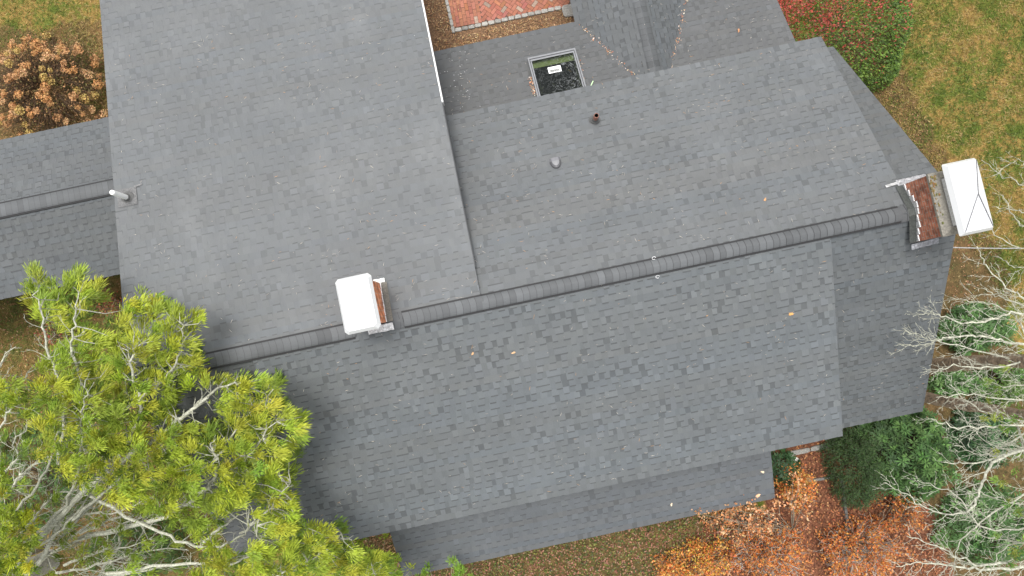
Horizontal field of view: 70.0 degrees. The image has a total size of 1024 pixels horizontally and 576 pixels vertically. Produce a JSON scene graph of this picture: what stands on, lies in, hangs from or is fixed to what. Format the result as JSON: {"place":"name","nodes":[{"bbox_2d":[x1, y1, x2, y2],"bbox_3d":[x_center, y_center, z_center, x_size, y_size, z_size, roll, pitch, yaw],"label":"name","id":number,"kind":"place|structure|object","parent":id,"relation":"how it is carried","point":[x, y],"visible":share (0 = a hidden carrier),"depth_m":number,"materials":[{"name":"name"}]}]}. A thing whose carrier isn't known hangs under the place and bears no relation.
{"place":"outdoors","nodes":[
{"label":"outdoors","id":0,"kind":"place"},
{"bbox_2d":[0,0,1023,575],"bbox_3d":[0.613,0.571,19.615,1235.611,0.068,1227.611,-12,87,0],"label":"ground","id":1,"kind":"structure","parent":0,"point":[966,250],"depth_m":19.61,"materials":[{"name":"plant"}]},
{"bbox_2d":[0,499,59,575],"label":"young conifer","id":2,"kind":"object","parent":1,"relation":"on","point":[25,514],"visible":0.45,"depth_m":13.90,"materials":[{"name":"green plant"}]},
{"bbox_2d":[0,23,107,138],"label":"hydrangea bush","id":3,"kind":"object","parent":1,"relation":"on","point":[19,73],"visible":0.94,"depth_m":19.41,"materials":[{"name":"dried flower heads"},{"name":"foliage"}]},
{"bbox_2d":[0,416,113,538],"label":"rhododendron bush","id":4,"kind":"object","parent":1,"relation":"on","point":[49,477],"visible":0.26,"depth_m":18.79,"materials":[{"name":"green plant"}]},
{"bbox_2d":[32,315,91,358],"bbox_3d":[-11.918,1.394,19.179,1.236,1.223,1.514,-29,87,-1],"label":"russet shrub","id":5,"kind":"object","parent":1,"relation":"on","point":[52,330],"visible":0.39,"depth_m":19.05,"materials":[{"name":"brown plant"}]},
{"bbox_2d":[95,280,122,318],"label":"russet shrub","id":6,"kind":"object","parent":1,"relation":"on","point":[115,301],"visible":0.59,"depth_m":19.05,"materials":[{"name":"brown plant"}]},
{"bbox_2d":[83,515,198,575],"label":"rhododendron bush","id":7,"kind":"object","parent":1,"relation":"on","point":[173,551],"visible":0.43,"depth_m":18.79,"materials":[{"name":"green plant"}]},
{"bbox_2d":[0,260,403,575],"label":"conifer tree","id":8,"kind":"object","parent":1,"relation":"on","point":[113,448],"visible":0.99,"depth_m":12.70,"materials":[{"name":"green plant"}]},
{"bbox_2d":[291,517,391,574],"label":"young conifer","id":9,"kind":"object","parent":1,"relation":"on","point":[305,520],"visible":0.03,"depth_m":15.99,"materials":[{"name":"green plant"}]},
{"bbox_2d":[350,533,415,575],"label":"young conifer","id":10,"kind":"object","parent":1,"relation":"on","point":[397,555],"visible":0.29,"depth_m":15.66,"materials":[{"name":"green plant"}]},
{"bbox_2d":[414,554,473,575],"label":"young conifer","id":11,"kind":"object","parent":1,"relation":"on","point":[458,567],"visible":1,"depth_m":15.92,"materials":[{"name":"green plant"}]},
{"bbox_2d":[0,92,979,575],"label":"dry litter","id":12,"kind":"object","parent":1,"relation":"on","point":[374,544],"visible":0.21,"depth_m":19.49,"materials":[{"name":"brown plant"}]},
{"bbox_2d":[0,0,993,575],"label":"house","id":13,"kind":"structure","parent":1,"relation":"on","point":[484,458],"depth_m":14.46,"materials":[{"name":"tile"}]},
{"bbox_2d":[121,0,931,518],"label":"roof debris","id":14,"kind":"object","parent":13,"relation":"on","point":[497,240],"visible":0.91,"depth_m":14.51,"materials":[{"name":"beige plant"}]},
{"bbox_2d":[529,0,687,95],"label":"leaf debris","id":15,"kind":"object","parent":13,"relation":"on","point":[607,52],"visible":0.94,"depth_m":16.99,"materials":[{"name":"brown plant"}]},
{"bbox_2d":[953,247,1019,248],"bbox_3d":[10.379,-0.828,14.865,2.745,0.438,0.021,0,87,1],"label":"service cable","id":16,"kind":"object","parent":13,"relation":"attached to","point":[986,248],"visible":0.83,"depth_m":15.05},
{"bbox_2d":[423,0,574,50],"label":"mulch bed","id":17,"kind":"object","parent":1,"relation":"on","point":[432,29],"visible":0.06,"depth_m":19.79,"materials":[{"name":"brown wood"}]},
{"bbox_2d":[445,0,560,33],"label":"stone edging","id":18,"kind":"object","parent":17,"relation":"on","point":[506,19],"visible":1,"depth_m":19.75,"materials":[{"name":"grey stone"}]},
{"bbox_2d":[561,4,572,16],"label":"stone slab","id":19,"kind":"structure","parent":17,"relation":"on","point":[567,10],"depth_m":19.73,"materials":[{"name":"grey stone"}]},
{"bbox_2d":[448,0,569,27],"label":"patio","id":20,"kind":"structure","parent":1,"relation":"on","point":[469,12],"depth_m":19.79,"materials":[{"name":"brick"}]},
{"bbox_2d":[383,504,758,575],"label":"ground cover","id":21,"kind":"object","parent":1,"relation":"on","point":[594,560],"visible":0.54,"depth_m":19.11,"materials":[{"name":"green plant"}]},
{"bbox_2d":[650,552,686,575],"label":"russet shrub","id":22,"kind":"object","parent":1,"relation":"on","point":[670,569],"visible":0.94,"depth_m":18.50,"materials":[{"name":"orange plant"}]},
{"bbox_2d":[665,531,736,575],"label":"russet shrub","id":23,"kind":"object","parent":1,"relation":"on","point":[697,550],"visible":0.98,"depth_m":18.48,"materials":[{"name":"orange plant"}]},
{"bbox_2d":[700,501,778,552],"bbox_3d":[5.676,5.733,18.166,1.724,2.371,1.646,-12,87,0],"label":"russet shrub","id":24,"kind":"object","parent":1,"relation":"on","point":[755,522],"visible":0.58,"depth_m":18.20,"materials":[{"name":"orange plant"}]},
{"bbox_2d":[691,472,817,536],"bbox_3d":[5.647,5.494,17.566,2.966,2.970,2.071,-12,87,0],"label":"apricot sapling","id":25,"kind":"object","parent":1,"relation":"on","point":[777,526],"visible":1,"depth_m":16.75,"materials":[{"name":"plant"}]},
{"bbox_2d":[717,514,812,575],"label":"russet shrub","id":26,"kind":"object","parent":1,"relation":"on","point":[788,554],"visible":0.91,"depth_m":18.24,"materials":[{"name":"orange plant"}]},
{"bbox_2d":[771,449,801,489],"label":"rhododendron bush","id":27,"kind":"object","parent":1,"relation":"on","point":[779,471],"visible":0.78,"depth_m":18.68,"materials":[{"name":"green plant"}]},
{"bbox_2d":[773,462,818,515],"bbox_3d":[7.168,5.100,18.411,1.177,1.993,1.594,-12,87,0],"label":"russet shrub","id":28,"kind":"object","parent":1,"relation":"on","point":[807,486],"visible":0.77,"depth_m":18.22,"materials":[{"name":"orange plant"}]},
{"bbox_2d":[787,443,829,455],"bbox_3d":[7.855,4.253,19.305,1.185,0.174,0.137,-12,87,0],"label":"stone step","id":29,"kind":"object","parent":1,"relation":"on","point":[806,450],"visible":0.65,"depth_m":19.22,"materials":[{"name":"grey stone"}]},
{"bbox_2d":[678,423,946,575],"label":"fallen leaves","id":30,"kind":"object","parent":1,"relation":"on","point":[858,513],"visible":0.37,"depth_m":19.13,"materials":[{"name":"brown plant"}]},
{"bbox_2d":[813,476,839,480],"bbox_3d":[8.085,5.027,19.257,1.059,0.174,0.073,-9,87,0],"label":"stone step","id":31,"kind":"object","parent":1,"relation":"on","point":[819,479],"visible":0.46,"depth_m":19.17,"materials":[{"name":"grey stone"}]},
{"bbox_2d":[839,479,849,532],"bbox_3d":[8.725,5.689,19.209,0.087,0.175,1.443,-6,87,0],"label":"path edging","id":32,"kind":"object","parent":1,"relation":"on","point":[845,512],"visible":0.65,"depth_m":19.13,"materials":[{"name":"stone"}]},
{"bbox_2d":[777,0,913,91],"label":"burning bush","id":33,"kind":"object","parent":1,"relation":"on","point":[903,18],"visible":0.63,"depth_m":18.82,"materials":[{"name":"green plant"}]},
{"bbox_2d":[815,427,889,510],"bbox_3d":[8.741,4.523,18.436,1.426,1.822,2.483,-12,87,0],"label":"yew bush","id":34,"kind":"object","parent":1,"relation":"on","point":[871,479],"visible":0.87,"depth_m":18.38,"materials":[{"name":"green plant"}]},
{"bbox_2d":[827,425,884,463],"bbox_3d":[8.721,3.917,18.327,1.136,2.080,1.033,-12,87,0],"label":"yew bush","id":35,"kind":"object","parent":1,"relation":"on","point":[857,446],"visible":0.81,"depth_m":18.27,"materials":[{"name":"green plant"}]},
{"bbox_2d":[814,512,919,575],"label":"russet shrub","id":36,"kind":"object","parent":1,"relation":"on","point":[854,546],"visible":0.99,"depth_m":18.29,"materials":[{"name":"orange plant"}]},
{"bbox_2d":[869,487,928,535],"bbox_3d":[9.976,5.612,18.477,1.491,1.625,1.450,13,87,1],"label":"russet shrub","id":37,"kind":"object","parent":1,"relation":"on","point":[897,506],"visible":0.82,"depth_m":18.46,"materials":[{"name":"orange plant"}]},
{"bbox_2d":[853,406,964,506],"bbox_3d":[10.056,4.040,18.314,2.400,2.069,3.056,-12,87,0],"label":"rhododendron bush","id":38,"kind":"object","parent":1,"relation":"on","point":[900,461],"visible":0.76,"depth_m":18.02,"materials":[{"name":"green plant"}]},
{"bbox_2d":[870,349,1023,575],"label":"bare tree","id":39,"kind":"object","parent":1,"relation":"on","point":[994,412],"visible":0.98,"depth_m":13.87,"materials":[{"name":"grey plant"}]},
{"bbox_2d":[889,236,1023,391],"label":"bare tree","id":40,"kind":"object","parent":1,"relation":"on","point":[1005,362],"visible":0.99,"depth_m":13.84,"materials":[{"name":"grey plant"}]},
{"bbox_2d":[927,370,986,397],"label":"rhododendron bush","id":41,"kind":"object","parent":1,"relation":"on","point":[941,379],"visible":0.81,"depth_m":18.67,"materials":[{"name":"green plant"}]},
{"bbox_2d":[928,478,1023,575],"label":"rhododendron bush","id":42,"kind":"object","parent":1,"relation":"on","point":[988,501],"visible":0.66,"depth_m":18.24,"materials":[{"name":"green plant"}]},
{"bbox_2d":[936,300,1018,355],"bbox_3d":[11.959,1.033,18.583,2.051,1.818,1.492,-12,87,0],"label":"rhododendron bush","id":43,"kind":"object","parent":1,"relation":"on","point":[988,327],"visible":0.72,"depth_m":18.47,"materials":[{"name":"green plant"}]},
{"bbox_2d":[943,396,1023,471],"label":"rhododendron bush","id":44,"kind":"object","parent":1,"relation":"on","point":[965,442],"visible":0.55,"depth_m":18.60,"materials":[{"name":"green plant"}]},
{"bbox_2d":[970,368,1023,406],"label":"rhododendron bush","id":45,"kind":"object","parent":1,"relation":"on","point":[1014,372],"visible":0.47,"depth_m":18.54,"materials":[{"name":"green plant"}]},
{"bbox_2d":[978,151,1023,277],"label":"bare tree","id":46,"kind":"object","parent":1,"relation":"on","point":[1006,208],"visible":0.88,"depth_m":14.97,"materials":[{"name":"grey plant"}]},
{"bbox_2d":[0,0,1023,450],"bbox_3d":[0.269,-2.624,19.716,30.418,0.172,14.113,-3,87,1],"label":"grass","id":47,"kind":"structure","parent":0,"point":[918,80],"depth_m":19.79,"materials":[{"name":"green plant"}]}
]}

